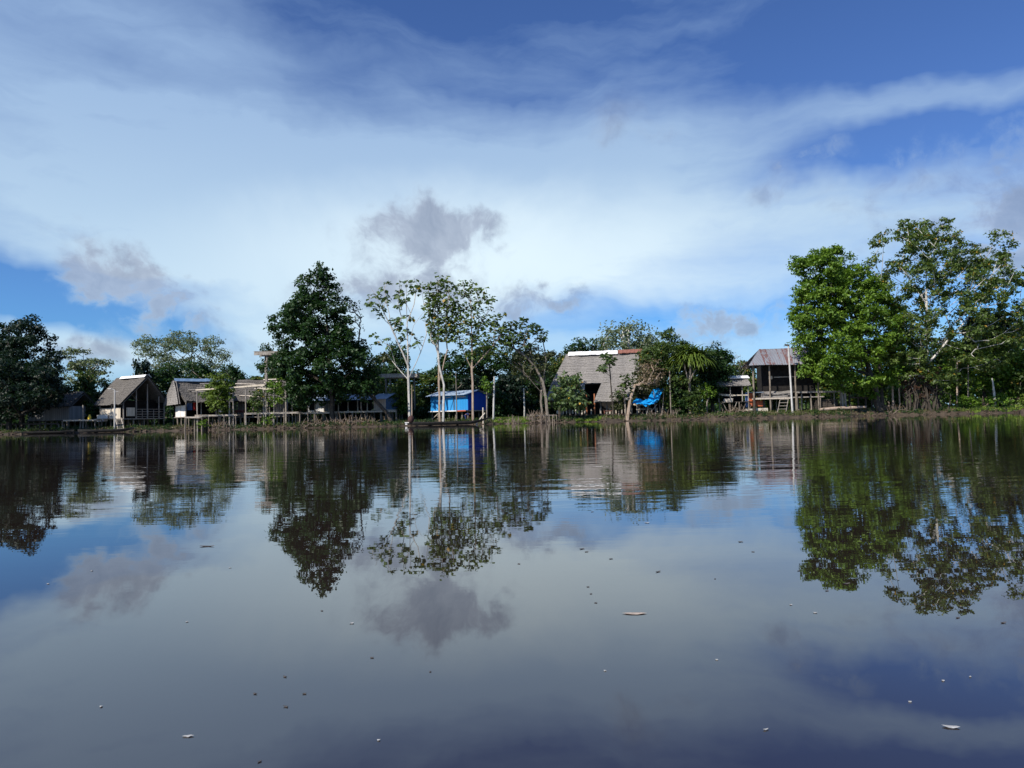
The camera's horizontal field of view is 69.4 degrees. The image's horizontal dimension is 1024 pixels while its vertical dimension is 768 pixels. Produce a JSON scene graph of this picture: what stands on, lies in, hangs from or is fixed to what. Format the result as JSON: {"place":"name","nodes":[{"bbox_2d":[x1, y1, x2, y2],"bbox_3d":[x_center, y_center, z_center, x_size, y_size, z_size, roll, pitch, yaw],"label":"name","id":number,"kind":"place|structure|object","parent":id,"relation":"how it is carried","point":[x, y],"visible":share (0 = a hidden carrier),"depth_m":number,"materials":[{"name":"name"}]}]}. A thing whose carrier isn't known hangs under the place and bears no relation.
{"place":"outdoors","nodes":[
{"label":"outdoors","id":0,"kind":"place"},
{"bbox_2d":[0,413,1023,767],"bbox_3d":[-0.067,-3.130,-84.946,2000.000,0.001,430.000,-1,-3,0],"label":"water","id":1,"kind":"structure","parent":0,"point":[404,549],"depth_m":3.33,"materials":[{"name":"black liquid"}]},
{"bbox_2d":[78,427,133,432],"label":"dugout canoe","id":2,"kind":"object","parent":1,"relation":"on","point":[102,430],"visible":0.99,"depth_m":106.68,"materials":[{"name":"brown wood"}]},
{"bbox_2d":[405,417,490,424],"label":"dugout canoe","id":3,"kind":"object","parent":1,"relation":"on","point":[447,422],"visible":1,"depth_m":105.97,"materials":[{"name":"brown wood"}]},
{"bbox_2d":[0,403,1023,434],"bbox_3d":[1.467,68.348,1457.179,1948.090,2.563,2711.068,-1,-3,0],"label":"ground","id":4,"kind":"structure","parent":0,"point":[608,419],"depth_m":108.32,"materials":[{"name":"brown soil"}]},
{"bbox_2d":[0,313,68,428],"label":"broadleaf tree","id":5,"kind":"object","parent":4,"relation":"on","point":[16,346],"visible":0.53,"depth_m":115.61,"materials":[{"name":"green plant"}]},
{"bbox_2d":[0,355,75,429],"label":"broadleaf tree","id":6,"kind":"object","parent":4,"relation":"on","point":[37,398],"visible":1,"depth_m":107.84,"materials":[{"name":"green plant"}]},
{"bbox_2d":[26,391,97,427],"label":"plank house","id":7,"kind":"structure","parent":4,"relation":"on","point":[71,409],"depth_m":116.69,"materials":[{"name":"grey wood"}]},
{"bbox_2d":[71,370,101,418],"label":"understory tree","id":8,"kind":"object","parent":4,"relation":"on","point":[88,381],"visible":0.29,"depth_m":125.58,"materials":[{"name":"green plant"}]},
{"bbox_2d":[60,346,117,385],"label":"spreading tree","id":9,"kind":"object","parent":4,"relation":"on","point":[88,363],"visible":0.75,"depth_m":141.46,"materials":[{"name":"green plant"}]},
{"bbox_2d":[81,400,96,426],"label":"shrub","id":10,"kind":"object","parent":4,"relation":"on","point":[89,406],"visible":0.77,"depth_m":119.66,"materials":[{"name":"green plant"}]},
{"bbox_2d":[91,379,131,422],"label":"understory tree","id":11,"kind":"object","parent":4,"relation":"on","point":[105,385],"visible":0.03,"depth_m":127.56,"materials":[{"name":"green plant"}]},
{"bbox_2d":[94,374,165,428],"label":"thatched hut","id":12,"kind":"object","parent":4,"relation":"on","point":[147,394],"visible":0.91,"depth_m":115.01,"materials":[{"name":"grey wood"}]},
{"bbox_2d":[128,357,160,399],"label":"understory tree","id":13,"kind":"object","parent":4,"relation":"on","point":[143,368],"visible":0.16,"depth_m":132.24,"materials":[{"name":"green plant"}]},
{"bbox_2d":[145,363,187,417],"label":"forest tree","id":14,"kind":"object","parent":4,"relation":"on","point":[166,379],"visible":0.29,"depth_m":137.97,"materials":[{"name":"green plant"}]},
{"bbox_2d":[130,330,247,386],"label":"spreading tree","id":15,"kind":"object","parent":4,"relation":"on","point":[173,342],"visible":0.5,"depth_m":151.05,"materials":[{"name":"green plant"}]},
{"bbox_2d":[163,378,236,426],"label":"thatched hut","id":16,"kind":"object","parent":4,"relation":"on","point":[181,393],"visible":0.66,"depth_m":114.49,"materials":[{"name":"grey wood"}]},
{"bbox_2d":[172,361,236,386],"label":"forest tree","id":17,"kind":"object","parent":4,"relation":"on","point":[198,371],"visible":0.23,"depth_m":137.34,"materials":[{"name":"green plant"}]},
{"bbox_2d":[198,371,235,425],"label":"shrub","id":18,"kind":"object","parent":4,"relation":"on","point":[220,385],"visible":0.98,"depth_m":109.22,"materials":[{"name":"green plant"}]},
{"bbox_2d":[194,414,240,429],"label":"boardwalk","id":19,"kind":"structure","parent":4,"relation":"on","point":[226,415],"depth_m":109.12,"materials":[{"name":"grey wood"}]},
{"bbox_2d":[195,384,274,429],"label":"post frame","id":20,"kind":"object","parent":4,"relation":"on","point":[263,385],"visible":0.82,"depth_m":109.25,"materials":[{"name":"grey wood"}]},
{"bbox_2d":[219,363,253,408],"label":"forest tree","id":21,"kind":"object","parent":4,"relation":"on","point":[235,374],"visible":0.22,"depth_m":141.26,"materials":[{"name":"green plant"}]},
{"bbox_2d":[244,387,270,423],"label":"shrub","id":22,"kind":"object","parent":4,"relation":"on","point":[258,406],"visible":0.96,"depth_m":109.59,"materials":[{"name":"green plant"}]},
{"bbox_2d":[234,379,291,423],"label":"thatched hut","id":23,"kind":"object","parent":4,"relation":"on","point":[240,396],"visible":0.35,"depth_m":119.49,"materials":[{"name":"brown wood"}]},
{"bbox_2d":[254,342,284,378],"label":"forest tree","id":24,"kind":"object","parent":4,"relation":"on","point":[261,370],"visible":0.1,"depth_m":149.47,"materials":[{"name":"green plant"}]},
{"bbox_2d":[254,351,286,422],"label":"raised platform","id":25,"kind":"structure","parent":4,"relation":"on","point":[266,354],"depth_m":115.15,"materials":[{"name":"grey wood"}]},
{"bbox_2d":[244,412,300,424],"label":"boardwalk","id":26,"kind":"structure","parent":4,"relation":"on","point":[288,413],"depth_m":109.13,"materials":[{"name":"grey wood"}]},
{"bbox_2d":[265,376,286,424],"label":"shrub","id":27,"kind":"object","parent":4,"relation":"on","point":[279,390],"visible":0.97,"depth_m":109.16,"materials":[{"name":"green plant"}]},
{"bbox_2d":[256,261,385,420],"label":"broadleaf tree","id":28,"kind":"object","parent":4,"relation":"on","point":[321,354],"visible":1,"depth_m":108.71,"materials":[{"name":"green plant"}]},
{"bbox_2d":[299,411,378,426],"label":"brush pile","id":29,"kind":"object","parent":4,"relation":"on","point":[341,421],"visible":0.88,"depth_m":108.31,"materials":[{"name":"brown plant"}]},
{"bbox_2d":[308,394,372,421],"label":"metal roof house","id":30,"kind":"structure","parent":4,"relation":"on","point":[352,405],"depth_m":120.56,"materials":[{"name":"metal"}]},
{"bbox_2d":[342,296,364,420],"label":"bare tree","id":31,"kind":"object","parent":4,"relation":"on","point":[358,317],"visible":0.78,"depth_m":113.06,"materials":[{"name":"green plant"}]},
{"bbox_2d":[337,410,396,421],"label":"boardwalk","id":32,"kind":"structure","parent":4,"relation":"on","point":[355,412],"depth_m":111.72,"materials":[{"name":"grey wood"}]},
{"bbox_2d":[0,389,740,428],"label":"undergrowth","id":33,"kind":"object","parent":4,"relation":"on","point":[169,413],"visible":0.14,"depth_m":123.17,"materials":[{"name":"green plant"}]},
{"bbox_2d":[371,364,396,408],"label":"forest tree","id":34,"kind":"object","parent":4,"relation":"on","point":[383,371],"visible":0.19,"depth_m":138.07,"materials":[{"name":"green plant"}]},
{"bbox_2d":[369,393,399,419],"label":"metal roof house","id":35,"kind":"structure","parent":4,"relation":"on","point":[383,399],"depth_m":116.80,"materials":[{"name":"metal"}]},
{"bbox_2d":[369,352,403,394],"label":"forest tree","id":36,"kind":"object","parent":4,"relation":"on","point":[384,357],"visible":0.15,"depth_m":148.54,"materials":[{"name":"green plant"}]},
{"bbox_2d":[364,279,428,416],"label":"cecropia tree","id":37,"kind":"object","parent":4,"relation":"on","point":[401,302],"visible":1,"depth_m":111.32,"materials":[{"name":"green plant"}]},
{"bbox_2d":[382,342,410,391],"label":"forest tree","id":38,"kind":"object","parent":4,"relation":"on","point":[400,362],"visible":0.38,"depth_m":147.48,"materials":[{"name":"green plant"}]},
{"bbox_2d":[379,373,419,418],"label":"raised platform","id":39,"kind":"structure","parent":4,"relation":"on","point":[398,376],"depth_m":120.04,"materials":[{"name":"grey wood"}]},
{"bbox_2d":[393,379,412,418],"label":"shrub","id":40,"kind":"object","parent":4,"relation":"on","point":[402,407],"visible":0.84,"depth_m":118.19,"materials":[{"name":"green plant"}]},
{"bbox_2d":[388,369,432,405],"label":"forest tree","id":41,"kind":"object","parent":4,"relation":"on","point":[416,379],"visible":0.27,"depth_m":130.91,"materials":[{"name":"green plant"}]},
{"bbox_2d":[398,401,429,419],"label":"shrub","id":42,"kind":"object","parent":4,"relation":"on","point":[418,412],"visible":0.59,"depth_m":121.10,"materials":[{"name":"green plant"}]},
{"bbox_2d":[426,299,444,421],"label":"cecropia tree","id":43,"kind":"object","parent":4,"relation":"on","point":[433,341],"visible":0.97,"depth_m":109.02,"materials":[{"name":"white plant"}]},
{"bbox_2d":[412,373,459,405],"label":"forest tree","id":44,"kind":"object","parent":4,"relation":"on","point":[431,388],"visible":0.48,"depth_m":126.41,"materials":[{"name":"green plant"}]},
{"bbox_2d":[421,272,462,421],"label":"cecropia tree","id":45,"kind":"object","parent":4,"relation":"on","point":[447,320],"visible":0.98,"depth_m":109.46,"materials":[{"name":"green plant"}]},
{"bbox_2d":[424,349,481,391],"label":"forest tree","id":46,"kind":"object","parent":4,"relation":"on","point":[450,366],"visible":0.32,"depth_m":139.38,"materials":[{"name":"green plant"}]},
{"bbox_2d":[425,389,490,419],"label":"blue house","id":47,"kind":"structure","parent":4,"relation":"on","point":[464,400],"depth_m":115.63,"materials":[{"name":"wood"}]},
{"bbox_2d":[445,374,492,416],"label":"understory tree","id":48,"kind":"object","parent":4,"relation":"on","point":[465,383],"visible":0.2,"depth_m":125.49,"materials":[{"name":"green plant"}]},
{"bbox_2d":[457,341,503,396],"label":"forest tree","id":49,"kind":"object","parent":4,"relation":"on","point":[484,371],"visible":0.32,"depth_m":140.01,"materials":[{"name":"green plant"}]},
{"bbox_2d":[451,279,513,420],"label":"cecropia tree","id":50,"kind":"object","parent":4,"relation":"on","point":[473,337],"visible":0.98,"depth_m":109.62,"materials":[{"name":"green plant"}]},
{"bbox_2d":[478,376,496,420],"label":"shrub","id":51,"kind":"object","parent":4,"relation":"on","point":[487,387],"visible":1,"depth_m":109.91,"materials":[{"name":"green plant"}]},
{"bbox_2d":[488,388,513,416],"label":"shrub","id":52,"kind":"object","parent":4,"relation":"on","point":[502,400],"visible":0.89,"depth_m":117.16,"materials":[{"name":"green plant"}]},
{"bbox_2d":[483,346,530,394],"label":"forest tree","id":53,"kind":"object","parent":4,"relation":"on","point":[501,365],"visible":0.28,"depth_m":138.92,"materials":[{"name":"green plant"}]},
{"bbox_2d":[0,407,1020,434],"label":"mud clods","id":54,"kind":"object","parent":4,"relation":"on","point":[698,418],"visible":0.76,"depth_m":108.19,"materials":[{"name":"brown soil"}]},
{"bbox_2d":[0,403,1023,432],"bbox_3d":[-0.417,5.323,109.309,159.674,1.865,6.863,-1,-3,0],"label":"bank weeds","id":55,"kind":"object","parent":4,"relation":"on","point":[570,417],"visible":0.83,"depth_m":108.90,"materials":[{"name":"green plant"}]},
{"bbox_2d":[488,371,537,414],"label":"understory tree","id":56,"kind":"object","parent":4,"relation":"on","point":[512,386],"visible":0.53,"depth_m":124.64,"materials":[{"name":"green plant"}]},
{"bbox_2d":[14,379,1015,426],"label":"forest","id":57,"kind":"object","parent":4,"relation":"on","point":[942,402],"visible":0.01,"depth_m":241.14,"materials":[{"name":"green plant"}]},
{"bbox_2d":[493,316,548,420],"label":"leaning tree","id":58,"kind":"object","parent":4,"relation":"on","point":[510,337],"visible":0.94,"depth_m":110.37,"materials":[{"name":"green plant"}]},
{"bbox_2d":[501,343,556,414],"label":"leaning tree","id":59,"kind":"object","parent":4,"relation":"on","point":[520,358],"visible":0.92,"depth_m":111.61,"materials":[{"name":"green plant"}]},
{"bbox_2d":[523,364,555,405],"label":"forest tree","id":60,"kind":"object","parent":4,"relation":"on","point":[534,389],"visible":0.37,"depth_m":129.61,"materials":[{"name":"green plant"}]},
{"bbox_2d":[545,356,564,402],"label":"forest tree","id":61,"kind":"object","parent":4,"relation":"on","point":[556,365],"visible":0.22,"depth_m":133.62,"materials":[{"name":"green plant"}]},
{"bbox_2d":[545,370,592,418],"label":"shrub","id":62,"kind":"object","parent":4,"relation":"on","point":[571,400],"visible":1,"depth_m":109.34,"materials":[{"name":"green plant"}]},
{"bbox_2d":[561,337,589,359],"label":"forest tree","id":63,"kind":"object","parent":4,"relation":"on","point":[580,345],"visible":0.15,"depth_m":154.46,"materials":[{"name":"green plant"}]},
{"bbox_2d":[544,349,661,416],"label":"thatched longhouse","id":64,"kind":"structure","parent":4,"relation":"on","point":[596,384],"depth_m":119.45,"materials":[{"name":"grey plant"}]},
{"bbox_2d":[595,352,617,416],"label":"papaya tree","id":65,"kind":"object","parent":4,"relation":"on","point":[609,360],"visible":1,"depth_m":109.80,"materials":[{"name":"green plant"}]},
{"bbox_2d":[609,389,628,415],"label":"shrub","id":66,"kind":"object","parent":4,"relation":"on","point":[619,406],"visible":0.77,"depth_m":110.89,"materials":[{"name":"green plant"}]},
{"bbox_2d":[614,372,634,418],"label":"slender tree","id":67,"kind":"object","parent":4,"relation":"on","point":[624,385],"visible":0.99,"depth_m":109.52,"materials":[{"name":"green plant"}]},
{"bbox_2d":[593,315,661,350],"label":"spreading tree","id":68,"kind":"object","parent":4,"relation":"on","point":[611,341],"visible":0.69,"depth_m":148.73,"materials":[{"name":"green plant"}]},
{"bbox_2d":[626,358,667,419],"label":"slender tree","id":69,"kind":"object","parent":4,"relation":"on","point":[650,376],"visible":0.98,"depth_m":108.83,"materials":[{"name":"green plant"}]},
{"bbox_2d":[628,366,665,413],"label":"shrub","id":70,"kind":"object","parent":4,"relation":"on","point":[642,393],"visible":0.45,"depth_m":112.88,"materials":[{"name":"green plant"}]},
{"bbox_2d":[633,388,663,414],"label":"tarp","id":71,"kind":"object","parent":4,"relation":"on","point":[654,396],"visible":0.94,"depth_m":110.47,"materials":[{"name":"blue plastic"}]},
{"bbox_2d":[628,326,703,412],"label":"broadleaf tree","id":72,"kind":"object","parent":4,"relation":"on","point":[657,350],"visible":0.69,"depth_m":110.69,"materials":[{"name":"green plant"}]},
{"bbox_2d":[667,384,697,414],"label":"shrub","id":73,"kind":"object","parent":4,"relation":"on","point":[681,403],"visible":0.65,"depth_m":110.06,"materials":[{"name":"green plant"}]},
{"bbox_2d":[662,344,719,414],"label":"strap leaved palm","id":74,"kind":"object","parent":4,"relation":"on","point":[695,357],"visible":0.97,"depth_m":109.42,"materials":[{"name":"green plant"}]},
{"bbox_2d":[680,390,706,414],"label":"shrub","id":75,"kind":"object","parent":4,"relation":"on","point":[695,401],"visible":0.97,"depth_m":108.81,"materials":[{"name":"green plant"}]},
{"bbox_2d":[700,382,716,413],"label":"shrub","id":76,"kind":"object","parent":4,"relation":"on","point":[707,391],"visible":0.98,"depth_m":109.89,"materials":[{"name":"green plant"}]},
{"bbox_2d":[693,340,736,411],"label":"broadleaf tree","id":77,"kind":"object","parent":4,"relation":"on","point":[711,377],"visible":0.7,"depth_m":112.68,"materials":[{"name":"green plant"}]},
{"bbox_2d":[713,375,750,412],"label":"open hut","id":78,"kind":"object","parent":4,"relation":"on","point":[735,386],"visible":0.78,"depth_m":113.30,"materials":[{"name":"grey wood"}]},
{"bbox_2d":[730,360,760,408],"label":"understory tree","id":79,"kind":"object","parent":4,"relation":"on","point":[749,374],"visible":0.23,"depth_m":148.08,"materials":[{"name":"green plant"}]},
{"bbox_2d":[741,392,767,411],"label":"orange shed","id":80,"kind":"structure","parent":4,"relation":"on","point":[759,403],"depth_m":113.42,"materials":[{"name":"blue wood"}]},
{"bbox_2d":[740,348,823,411],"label":"rusty roof house","id":81,"kind":"structure","parent":4,"relation":"on","point":[771,366],"depth_m":114.18,"materials":[{"name":"wood"}]},
{"bbox_2d":[761,390,792,397],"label":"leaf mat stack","id":82,"kind":"object","parent":81,"relation":"on","point":[777,394],"visible":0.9,"depth_m":112.98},
{"bbox_2d":[793,381,846,409],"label":"open deck","id":83,"kind":"structure","parent":4,"relation":"on","point":[843,400],"depth_m":111.57,"materials":[{"name":"brown wood"}]},
{"bbox_2d":[812,399,838,409],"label":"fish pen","id":84,"kind":"object","parent":4,"relation":"on","point":[827,401],"visible":0.69,"depth_m":112.03,"materials":[{"name":"brown wood"}]},
{"bbox_2d":[822,373,873,406],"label":"understory tree","id":85,"kind":"object","parent":4,"relation":"on","point":[826,386],"visible":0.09,"depth_m":158.09,"materials":[{"name":"green plant"}]},
{"bbox_2d":[784,243,912,411],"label":"broadleaf tree","id":86,"kind":"object","parent":4,"relation":"on","point":[850,358],"visible":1,"depth_m":108.69,"materials":[{"name":"green plant"}]},
{"bbox_2d":[854,351,906,402],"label":"forest tree","id":87,"kind":"object","parent":4,"relation":"on","point":[884,385],"visible":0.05,"depth_m":148.87,"materials":[{"name":"green plant"}]},
{"bbox_2d":[884,382,906,406],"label":"shrub","id":88,"kind":"object","parent":4,"relation":"on","point":[896,398],"visible":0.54,"depth_m":122.04,"materials":[{"name":"green plant"}]},
{"bbox_2d":[889,344,946,402],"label":"forest tree","id":89,"kind":"object","parent":4,"relation":"on","point":[934,360],"visible":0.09,"depth_m":141.63,"materials":[{"name":"green plant"}]},
{"bbox_2d":[899,366,950,411],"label":"stem clump","id":90,"kind":"object","parent":4,"relation":"on","point":[928,390],"visible":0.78,"depth_m":110.35,"materials":[{"name":"brown plant"}]},
{"bbox_2d":[862,216,1023,407],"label":"broadleaf tree","id":91,"kind":"object","parent":4,"relation":"on","point":[923,338],"visible":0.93,"depth_m":110.11,"materials":[{"name":"green plant"}]},
{"bbox_2d":[937,347,984,404],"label":"shrub","id":92,"kind":"object","parent":4,"relation":"on","point":[962,390],"visible":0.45,"depth_m":115.85,"materials":[{"name":"green plant"}]},
{"bbox_2d":[954,395,981,408],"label":"shrub","id":93,"kind":"object","parent":4,"relation":"on","point":[962,400],"visible":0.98,"depth_m":110.93,"materials":[{"name":"green plant"}]},
{"bbox_2d":[959,310,1016,404],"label":"broadleaf tree","id":94,"kind":"object","parent":4,"relation":"on","point":[967,322],"visible":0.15,"depth_m":117.94,"materials":[{"name":"green plant"}]},
{"bbox_2d":[972,343,1023,403],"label":"shrub","id":95,"kind":"object","parent":4,"relation":"on","point":[1000,381],"visible":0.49,"depth_m":116.48,"materials":[{"name":"green plant"}]},
{"bbox_2d":[983,392,1016,406],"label":"shrub","id":96,"kind":"object","parent":4,"relation":"on","point":[1001,398],"visible":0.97,"depth_m":111.42,"materials":[{"name":"green plant"}]},
{"bbox_2d":[1006,357,1023,402],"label":"shrub","id":97,"kind":"object","parent":4,"relation":"on","point":[1019,390],"visible":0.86,"depth_m":114.64,"materials":[{"name":"green plant"}]},
{"bbox_2d":[0,0,1023,404],"label":"sky","id":98,"kind":"structure","parent":0,"point":[166,165],"materials":[{"name":"blue"}]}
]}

